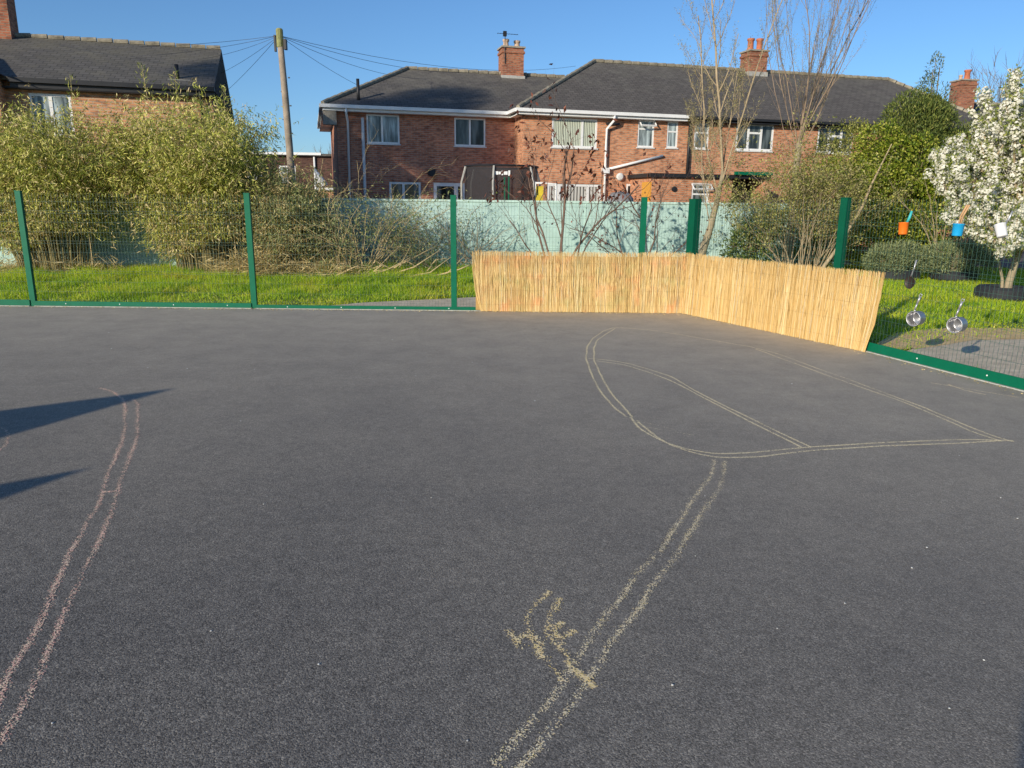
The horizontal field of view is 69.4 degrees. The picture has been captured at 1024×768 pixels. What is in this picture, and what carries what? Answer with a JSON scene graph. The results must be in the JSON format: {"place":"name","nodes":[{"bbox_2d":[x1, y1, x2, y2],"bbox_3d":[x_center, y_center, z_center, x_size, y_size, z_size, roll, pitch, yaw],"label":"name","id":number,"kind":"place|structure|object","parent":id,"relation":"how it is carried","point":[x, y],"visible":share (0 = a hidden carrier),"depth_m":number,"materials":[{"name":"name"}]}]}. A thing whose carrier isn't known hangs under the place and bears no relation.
{"place":"outdoors","nodes":[
{"label":"outdoors","id":0,"kind":"place"},
{"bbox_2d":[244,152,333,197],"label":"terraced house","id":1,"kind":"structure","parent":0,"point":[307,159],"depth_m":50.46,"materials":[{"name":"brown brick"}]},
{"bbox_2d":[279,166,295,182],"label":"window","id":2,"kind":"structure","parent":1,"relation":"in","point":[280,166],"depth_m":50.43,"materials":[{"name":"white plastic"}]},
{"bbox_2d":[334,297,475,306],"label":"path","id":3,"kind":"structure","parent":0,"point":[468,302],"depth_m":12.78,"materials":[{"name":"grey concrete"}]},
{"bbox_2d":[0,306,1023,767],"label":"playground tarmac","id":4,"kind":"structure","parent":0,"point":[394,524],"depth_m":3.69,"materials":[{"name":"grey asphalt"}]},
{"bbox_2d":[0,388,140,750],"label":"chalk drawing","id":5,"kind":"object","parent":4,"relation":"on","point":[38,621],"visible":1,"depth_m":3.10},
{"bbox_2d":[0,190,685,312],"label":"fence","id":6,"kind":"object","parent":4,"relation":"on","point":[32,300],"visible":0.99,"depth_m":11.69,"materials":[{"name":"metal"}]},
{"bbox_2d":[472,250,641,312],"bbox_3d":[0.707,-1.616,11.668,2.671,0.970,0.028,1,14,0],"label":"reed screen","id":7,"kind":"object","parent":6,"relation":"attached to","point":[563,282],"visible":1,"depth_m":11.67,"materials":[{"name":"wicker"}]},
{"bbox_2d":[639,251,690,313],"bbox_3d":[2.423,-1.604,11.656,0.851,0.985,0.027,1,14,0],"label":"reed screen","id":8,"kind":"object","parent":6,"relation":"attached to","point":[662,288],"visible":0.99,"depth_m":11.66,"materials":[{"name":"wicker"}]},
{"bbox_2d":[504,589,597,688],"bbox_3d":[0.121,0.992,2.917,0.294,0.001,0.701,-2,14,-10],"label":"chalk drawing","id":9,"kind":"object","parent":4,"relation":"on","point":[584,677],"visible":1,"depth_m":2.89},
{"bbox_2d":[490,459,727,767],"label":"chalk drawing","id":10,"kind":"object","parent":4,"relation":"on","point":[570,669],"visible":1,"depth_m":2.84},
{"bbox_2d":[686,197,851,272],"bbox_3d":[3.446,-1.705,10.447,0.149,1.792,2.897,-6,15,-26],"label":"fence","id":11,"kind":"object","parent":4,"relation":"on","point":[693,227],"visible":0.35,"depth_m":10.05,"materials":[{"name":"metal"}]},
{"bbox_2d":[682,253,885,351],"bbox_3d":[3.482,-1.204,10.083,0.028,0.970,3.558,-6,15,-25],"label":"reed screen","id":12,"kind":"object","parent":11,"relation":"attached to","point":[833,307],"visible":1,"depth_m":9.76,"materials":[{"name":"wicker"}]},
{"bbox_2d":[585,327,1013,457],"bbox_3d":[1.922,-0.160,7.755,2.679,0.001,5.452,-2,14,-10],"label":"chalk drawing","id":13,"kind":"object","parent":4,"relation":"on","point":[610,391],"visible":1,"depth_m":5.74},
{"bbox_2d":[841,198,1023,391],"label":"fence","id":14,"kind":"object","parent":4,"relation":"on","point":[989,376],"visible":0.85,"depth_m":7.74,"materials":[{"name":"green metal"}]},
{"bbox_2d":[898,211,912,234],"bbox_3d":[4.314,-1.773,8.137,0.116,0.261,0.108,-8,16,-31],"label":"hanging cup","id":15,"kind":"object","parent":14,"relation":"attached to","point":[903,228],"visible":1,"depth_m":8.11,"materials":[{"name":"orange plastic"}]},
{"bbox_2d":[904,260,916,288],"bbox_3d":[4.423,-1.215,8.188,0.024,0.321,0.140,-4,14,-17],"label":"frying pan","id":16,"kind":"object","parent":14,"relation":"attached to","point":[910,281],"visible":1,"depth_m":8.21,"materials":[{"name":"metal"}]},
{"bbox_2d":[906,294,925,325],"bbox_3d":[4.405,-0.809,8.033,0.125,0.360,0.166,-7,15,-28],"label":"saucepan","id":17,"kind":"object","parent":14,"relation":"attached to","point":[914,318],"visible":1,"depth_m":8.07,"materials":[{"name":"metal"}]},
{"bbox_2d":[946,298,967,332],"bbox_3d":[4.560,-0.699,7.544,0.125,0.360,0.166,-7,15,-28],"label":"saucepan","id":18,"kind":"object","parent":14,"relation":"attached to","point":[955,324],"visible":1,"depth_m":7.59,"materials":[{"name":"metal"}]},
{"bbox_2d":[951,204,969,235],"bbox_3d":[4.519,-1.648,7.449,0.113,0.315,0.152,1,14,0],"label":"hanging cup","id":19,"kind":"object","parent":14,"relation":"attached to","point":[958,229],"visible":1,"depth_m":7.45,"materials":[{"name":"blue plastic"}]},
{"bbox_2d":[994,211,1012,237],"bbox_3d":[4.658,-1.516,7.035,0.121,0.259,0.133,-12,18,-41],"label":"hanging cup","id":20,"kind":"object","parent":14,"relation":"attached to","point":[1000,230],"visible":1,"depth_m":7.01,"materials":[{"name":"white plastic"}]},
{"bbox_2d":[7,271,1023,350],"bbox_3d":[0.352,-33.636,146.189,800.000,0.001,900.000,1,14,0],"label":"ground","id":21,"kind":"structure","parent":0,"point":[873,341],"depth_m":12.96,"materials":[{"name":"soil"}]},
{"bbox_2d":[0,83,149,272],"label":"bamboo clump","id":22,"kind":"object","parent":21,"relation":"on","point":[34,163],"visible":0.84,"depth_m":16.23,"materials":[{"name":"green plant"}]},
{"bbox_2d":[61,74,93,267],"bbox_3d":[-9.679,-4.695,16.712,0.768,4.370,0.808,1,14,0],"label":"bamboo plume","id":23,"kind":"object","parent":21,"relation":"on","point":[72,95],"visible":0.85,"depth_m":16.37,"materials":[{"name":"plant"}]},
{"bbox_2d":[0,248,156,273],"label":"straw litter","id":24,"kind":"object","parent":21,"relation":"on","point":[15,265],"visible":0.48,"depth_m":17.09,"materials":[{"name":"beige plant"}]},
{"bbox_2d":[133,63,170,267],"bbox_3d":[-8.096,-4.850,16.826,0.674,4.651,0.802,-7,15,-28],"label":"bamboo plume","id":25,"kind":"object","parent":21,"relation":"on","point":[144,67],"visible":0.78,"depth_m":16.32,"materials":[{"name":"plant"}]},
{"bbox_2d":[160,67,192,267],"bbox_3d":[-7.467,-4.808,16.887,0.673,4.552,0.888,11,17,36],"label":"bamboo plume","id":26,"kind":"object","parent":21,"relation":"on","point":[178,116],"visible":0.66,"depth_m":16.46,"materials":[{"name":"plant"}]},
{"bbox_2d":[63,78,302,272],"bbox_3d":[-7.351,-4.588,16.643,5.247,4.245,3.793,1,14,0],"label":"bamboo clump","id":27,"kind":"object","parent":21,"relation":"on","point":[190,163],"visible":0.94,"depth_m":16.30,"materials":[{"name":"green plant"}]},
{"bbox_2d":[216,84,248,259],"bbox_3d":[-6.332,-4.582,16.775,1.080,4.188,0.594,5,14,16],"label":"bamboo plume","id":28,"kind":"object","parent":21,"relation":"on","point":[224,89],"visible":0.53,"depth_m":16.42,"materials":[{"name":"plant"}]},
{"bbox_2d":[0,257,475,305],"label":"grass","id":29,"kind":"structure","parent":21,"relation":"on","point":[381,290],"depth_m":14.73,"materials":[{"name":"green plant"}]},
{"bbox_2d":[160,244,323,277],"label":"straw litter","id":30,"kind":"object","parent":21,"relation":"on","point":[235,265],"visible":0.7,"depth_m":16.81,"materials":[{"name":"beige plant"}]},
{"bbox_2d":[214,153,353,272],"bbox_3d":[-5.603,-3.885,16.991,3.769,2.796,2.956,1,14,0],"label":"bamboo clump","id":31,"kind":"object","parent":21,"relation":"on","point":[285,203],"visible":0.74,"depth_m":16.80,"materials":[{"name":"green plant"}]},
{"bbox_2d":[260,193,356,270],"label":"evergreen shrub","id":32,"kind":"object","parent":21,"relation":"on","point":[312,251],"visible":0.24,"depth_m":17.48,"materials":[{"name":"green plant"}]},
{"bbox_2d":[264,249,386,276],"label":"straw litter","id":33,"kind":"object","parent":21,"relation":"on","point":[325,269],"visible":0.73,"depth_m":17.04,"materials":[{"name":"beige plant"}]},
{"bbox_2d":[208,121,495,282],"bbox_3d":[-3.569,-4.093,17.478,6.457,4.146,6.072,1,14,0],"label":"dead shrub","id":34,"kind":"object","parent":21,"relation":"on","point":[355,243],"visible":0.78,"depth_m":17.19,"materials":[{"name":"plant"}]},
{"bbox_2d":[0,196,836,267],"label":"boundary wall","id":35,"kind":"structure","parent":21,"relation":"on","point":[489,219],"depth_m":19.79,"materials":[{"name":"green paint"}]},
{"bbox_2d":[310,181,530,269],"bbox_3d":[-2.444,-3.881,18.591,6.360,2.362,2.566,1,14,0],"label":"evergreen shrub","id":36,"kind":"object","parent":21,"relation":"on","point":[445,244],"visible":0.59,"depth_m":18.62,"materials":[{"name":"green plant"}]},
{"bbox_2d":[484,63,672,255],"bbox_3d":[1.671,-4.755,16.777,4.434,4.712,1.751,-3,14,-15],"label":"deciduous shrub","id":37,"kind":"object","parent":21,"relation":"on","point":[565,191],"visible":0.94,"depth_m":16.76,"materials":[{"name":"orange plant"}]},
{"bbox_2d":[538,145,712,255],"bbox_3d":[2.753,-4.097,17.395,3.882,3.166,3.066,5,14,18],"label":"deciduous shrub","id":38,"kind":"object","parent":21,"relation":"on","point":[654,231],"visible":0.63,"depth_m":17.45,"materials":[{"name":"orange plant"}]},
{"bbox_2d":[673,0,790,258],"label":"bare tree","id":39,"kind":"object","parent":21,"relation":"on","point":[720,124],"visible":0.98,"depth_m":17.64,"materials":[{"name":"brown plant"}]},
{"bbox_2d":[716,208,785,265],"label":"laurel bush","id":40,"kind":"object","parent":21,"relation":"on","point":[735,246],"visible":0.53,"depth_m":18.49,"materials":[{"name":"green plant"}]},
{"bbox_2d":[702,108,925,271],"bbox_3d":[7.011,-4.565,17.830,5.204,3.986,4.096,1,14,0],"label":"budding shrub","id":41,"kind":"object","parent":21,"relation":"on","point":[808,190],"visible":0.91,"depth_m":17.45,"materials":[{"name":"green plant"}]},
{"bbox_2d":[768,156,868,266],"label":"laurel bush","id":42,"kind":"object","parent":21,"relation":"on","point":[813,235],"visible":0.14,"depth_m":20.47,"materials":[{"name":"green plant"}]},
{"bbox_2d":[798,116,888,262],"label":"laurel bush","id":43,"kind":"object","parent":21,"relation":"on","point":[849,130],"visible":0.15,"depth_m":20.80,"materials":[{"name":"green plant"}]},
{"bbox_2d":[869,268,919,280],"bbox_3d":[9.379,-2.699,18.151,1.128,0.260,1.128,4,14,15],"label":"tyre planter","id":44,"kind":"object","parent":21,"relation":"on","point":[897,276],"visible":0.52,"depth_m":17.68,"materials":[{"name":"rubber"}]},
{"bbox_2d":[858,239,932,275],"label":"heather bush","id":45,"kind":"object","parent":44,"relation":"in","point":[871,259],"visible":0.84,"depth_m":17.83,"materials":[{"name":"green plant"}]},
{"bbox_2d":[832,118,957,270],"bbox_3d":[10.319,-4.994,19.886,3.580,4.176,2.530,1,14,0],"label":"laurel bush","id":46,"kind":"object","parent":21,"relation":"on","point":[897,171],"visible":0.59,"depth_m":19.41,"materials":[{"name":"green plant"}]},
{"bbox_2d":[796,264,1023,370],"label":"grass","id":47,"kind":"structure","parent":21,"relation":"on","point":[958,298],"depth_m":12.99,"materials":[{"name":"green plant"}]},
{"bbox_2d":[888,171,984,268],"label":"bare shrub","id":48,"kind":"object","parent":21,"relation":"on","point":[935,222],"visible":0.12,"depth_m":18.60,"materials":[{"name":"brown plant"}]},
{"bbox_2d":[878,328,1023,348],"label":"sand strip","id":49,"kind":"object","parent":21,"relation":"on","point":[939,341],"visible":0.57,"depth_m":9.92,"materials":[{"name":"beige sand"}]},
{"bbox_2d":[929,269,977,281],"bbox_3d":[10.778,-2.651,18.056,1.028,0.240,1.028,11,17,36],"label":"tyre planter","id":50,"kind":"object","parent":21,"relation":"on","point":[958,277],"visible":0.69,"depth_m":17.66,"materials":[{"name":"rubber"}]},
{"bbox_2d":[917,237,998,277],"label":"heather bush","id":51,"kind":"object","parent":50,"relation":"in","point":[960,263],"visible":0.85,"depth_m":17.70,"materials":[{"name":"green plant"}]},
{"bbox_2d":[973,284,1023,301],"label":"tyre planter","id":52,"kind":"object","parent":21,"relation":"on","point":[1014,292],"visible":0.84,"depth_m":13.95,"materials":[{"name":"rubber"}]},
{"bbox_2d":[918,64,1023,287],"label":"blossom tree","id":53,"kind":"object","parent":52,"relation":"in","point":[992,144],"visible":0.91,"depth_m":13.65,"materials":[{"name":"white plant"}]},
{"bbox_2d":[9,306,1022,393],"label":"leaf grit","id":54,"kind":"object","parent":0,"point":[489,311],"visible":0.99,"depth_m":11.71,"materials":[{"name":"brown plant"}]},
{"bbox_2d":[15,0,1023,153],"label":"sky","id":55,"kind":"structure","parent":0,"point":[903,35],"materials":[{"name":"blue"}]},
{"bbox_2d":[535,182,556,200],"bbox_3d":[1.404,-5.070,23.031,1.458,2.352,0.439,1,14,0],"label":"toy slide","id":56,"kind":"object","parent":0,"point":[539,194],"visible":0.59,"depth_m":22.68,"materials":[{"name":"yellow plastic"}]},
{"bbox_2d":[507,38,978,246],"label":"brick terrace","id":57,"kind":"structure","parent":0,"point":[643,104],"depth_m":29.79,"materials":[{"name":"red brick"}]},
{"bbox_2d":[550,118,597,149],"bbox_3d":[2.402,-9.630,28.466,1.930,1.120,0.125,-3,14,-15],"label":"window","id":58,"kind":"structure","parent":57,"relation":"in","point":[585,126],"depth_m":28.48,"materials":[{"name":"white glass"}]},
{"bbox_2d":[547,184,600,200],"bbox_3d":[2.431,-7.060,29.138,2.240,1.570,0.060,-3,14,-15],"label":"window","id":59,"kind":"structure","parent":57,"relation":"in","point":[579,190],"depth_m":29.05,"materials":[{"name":"white plastic"}]},
{"bbox_2d":[636,120,656,148],"bbox_3d":[5.305,-9.829,29.098,0.780,1.070,0.334,-3,14,-15],"label":"window","id":60,"kind":"structure","parent":57,"relation":"in","point":[645,139],"depth_m":29.22,"materials":[{"name":"white plastic"}]},
{"bbox_2d":[665,122,677,148],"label":"window","id":61,"kind":"structure","parent":57,"relation":"in","point":[672,127],"depth_m":29.50,"materials":[{"name":"white plastic"}]},
{"bbox_2d":[693,123,708,149],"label":"window","id":62,"kind":"structure","parent":57,"relation":"in","point":[696,138],"depth_m":29.83,"materials":[{"name":"white plastic"}]},
{"bbox_2d":[691,183,712,201],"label":"window","id":63,"kind":"structure","parent":57,"relation":"in","point":[695,194],"depth_m":28.20,"materials":[{"name":"white plastic"}]},
{"bbox_2d":[735,124,773,152],"bbox_3d":[9.977,-10.115,30.417,1.820,1.100,0.125,-3,14,-15],"label":"window","id":64,"kind":"structure","parent":57,"relation":"in","point":[764,137],"depth_m":30.47,"materials":[{"name":"white plastic"}]},
{"bbox_2d":[816,128,851,154],"bbox_3d":[13.707,-10.312,31.391,1.830,1.100,0.125,-3,14,-15],"label":"window","id":65,"kind":"structure","parent":57,"relation":"in","point":[838,133],"depth_m":31.35,"materials":[{"name":"white plastic"}]},
{"bbox_2d":[825,243,1023,270],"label":"garden paving","id":66,"kind":"structure","parent":0,"point":[1004,264],"depth_m":23.87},
{"bbox_2d":[0,0,233,195],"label":"brick house","id":67,"kind":"structure","parent":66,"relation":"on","point":[102,70],"depth_m":21.33,"materials":[{"name":"tile"}]},
{"bbox_2d":[28,93,74,137],"bbox_3d":[-12.758,-7.440,20.525,1.110,1.150,0.125,-3,14,-16],"label":"window","id":68,"kind":"structure","parent":67,"relation":"in","point":[37,97],"depth_m":20.49,"materials":[{"name":"white plastic"}]},
{"bbox_2d":[273,28,295,192],"bbox_3d":[-6.063,-6.280,19.999,0.373,6.180,0.216,1,14,0],"label":"telegraph pole","id":69,"kind":"object","parent":66,"relation":"on","point":[280,43],"visible":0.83,"depth_m":19.61,"materials":[{"name":"brown wood"}]},
{"bbox_2d":[59,36,272,46],"bbox_3d":[-12.472,-10.459,22.117,14.238,1.236,0.010,7,15,25],"label":"telephone wire","id":70,"kind":"object","parent":69,"relation":"attached to","point":[170,45],"visible":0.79,"depth_m":20.88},
{"bbox_2d":[144,37,270,55],"bbox_3d":[-11.473,-10.351,22.552,12.878,0.930,0.010,9,16,32],"label":"telephone wire","id":71,"kind":"object","parent":69,"relation":"attached to","point":[204,49],"visible":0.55,"depth_m":20.98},
{"bbox_2d":[283,38,382,96],"bbox_3d":[-5.425,-10.026,23.901,0.010,0.333,9.534,2,14,7],"label":"telephone wire","id":72,"kind":"object","parent":69,"relation":"attached to","point":[331,70],"visible":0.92,"depth_m":22.96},
{"bbox_2d":[283,37,415,78],"bbox_3d":[-4.768,-10.739,24.705,0.011,0.750,11.636,4,14,12],"label":"telephone wire","id":73,"kind":"object","parent":69,"relation":"attached to","point":[344,62],"visible":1,"depth_m":22.75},
{"bbox_2d":[284,37,491,72],"bbox_3d":[-3.463,-11.166,25.318,0.011,1.283,13.756,6,15,21],"label":"telephone wire","id":74,"kind":"object","parent":69,"relation":"attached to","point":[381,63],"visible":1,"depth_m":23.66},
{"bbox_2d":[283,36,572,70],"bbox_3d":[-1.661,-11.387,25.569,0.011,1.634,15.969,9,16,32],"label":"telephone wire","id":75,"kind":"object","parent":69,"relation":"attached to","point":[418,63],"visible":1,"depth_m":23.61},
{"bbox_2d":[314,169,327,196],"bbox_3d":[-6.220,-5.675,24.380,0.400,2.741,0.332,9,16,31],"label":"garden parasol","id":76,"kind":"object","parent":66,"relation":"on","point":[318,173],"visible":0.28,"depth_m":24.03,"materials":[{"name":"white fabric"}]},
{"bbox_2d":[317,31,564,201],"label":"brick house","id":77,"kind":"structure","parent":66,"relation":"on","point":[424,122],"depth_m":28.59,"materials":[{"name":"red brick"}]},
{"bbox_2d":[366,114,400,145],"bbox_3d":[-4.852,-9.578,27.877,1.300,1.090,0.125,-3,14,-15],"label":"window","id":78,"kind":"structure","parent":77,"relation":"in","point":[387,126],"depth_m":27.89,"materials":[{"name":"grey glass"}]},
{"bbox_2d":[389,182,420,198],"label":"window","id":79,"kind":"structure","parent":77,"relation":"in","point":[404,188],"depth_m":28.60,"materials":[{"name":"white plastic"}]},
{"bbox_2d":[433,183,464,201],"bbox_3d":[-2.480,-6.729,29.256,1.240,2.370,0.060,-3,14,-15],"label":"door","id":80,"kind":"structure","parent":77,"relation":"in","point":[437,186],"depth_m":29.02,"materials":[{"name":"white plastic"}]},
{"bbox_2d":[453,118,486,147],"bbox_3d":[-1.633,-9.747,28.714,1.310,1.090,0.125,-3,14,-15],"label":"window","id":81,"kind":"structure","parent":77,"relation":"in","point":[468,132],"depth_m":28.73,"materials":[{"name":"grey glass"}]},
{"bbox_2d":[460,164,540,202],"bbox_3d":[-0.360,-5.730,24.541,2.626,2.890,2.742,1,14,0],"label":"trampoline","id":82,"kind":"object","parent":66,"relation":"on","point":[478,184],"visible":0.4,"depth_m":23.32,"materials":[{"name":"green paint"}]},
{"bbox_2d":[607,191,633,203],"bbox_3d":[3.607,-5.395,24.921,1.017,2.140,1.017,1,14,0],"label":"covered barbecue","id":83,"kind":"object","parent":66,"relation":"on","point":[627,199],"visible":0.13,"depth_m":24.40,"materials":[{"name":"grey fabric"}]},
{"bbox_2d":[760,0,875,266],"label":"bare tree","id":84,"kind":"object","parent":66,"relation":"on","point":[812,96],"visible":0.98,"depth_m":19.11,"materials":[{"name":"brown plant"}]},
{"bbox_2d":[868,86,962,249],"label":"conifer hedge","id":85,"kind":"object","parent":66,"relation":"on","point":[941,112],"visible":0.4,"depth_m":20.08,"materials":[{"name":"green plant"}]},
{"bbox_2d":[909,51,958,195],"bbox_3d":[12.316,-6.691,22.183,1.688,6.226,1.543,8,16,29],"label":"young spruce","id":86,"kind":"object","parent":66,"relation":"on","point":[933,80],"visible":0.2,"depth_m":21.58,"materials":[{"name":"green plant"}]},
{"bbox_2d":[910,111,1008,265],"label":"conifer hedge","id":87,"kind":"object","parent":66,"relation":"on","point":[966,126],"visible":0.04,"depth_m":21.46,"materials":[{"name":"green plant"}]},
{"bbox_2d":[954,48,1023,102],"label":"bare tree","id":88,"kind":"object","parent":66,"relation":"on","point":[1000,83],"visible":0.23,"depth_m":46.06,"materials":[{"name":"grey plant"}]},
{"bbox_2d":[873,69,1002,241],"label":"brick house","id":89,"kind":"structure","parent":0,"point":[965,87],"depth_m":37.60,"materials":[{"name":"red brick"}]},
{"bbox_2d":[908,339,1023,377],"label":"path","id":90,"kind":"structure","parent":0,"point":[999,352],"depth_m":8.79,"materials":[{"name":"grey concrete"}]}
]}

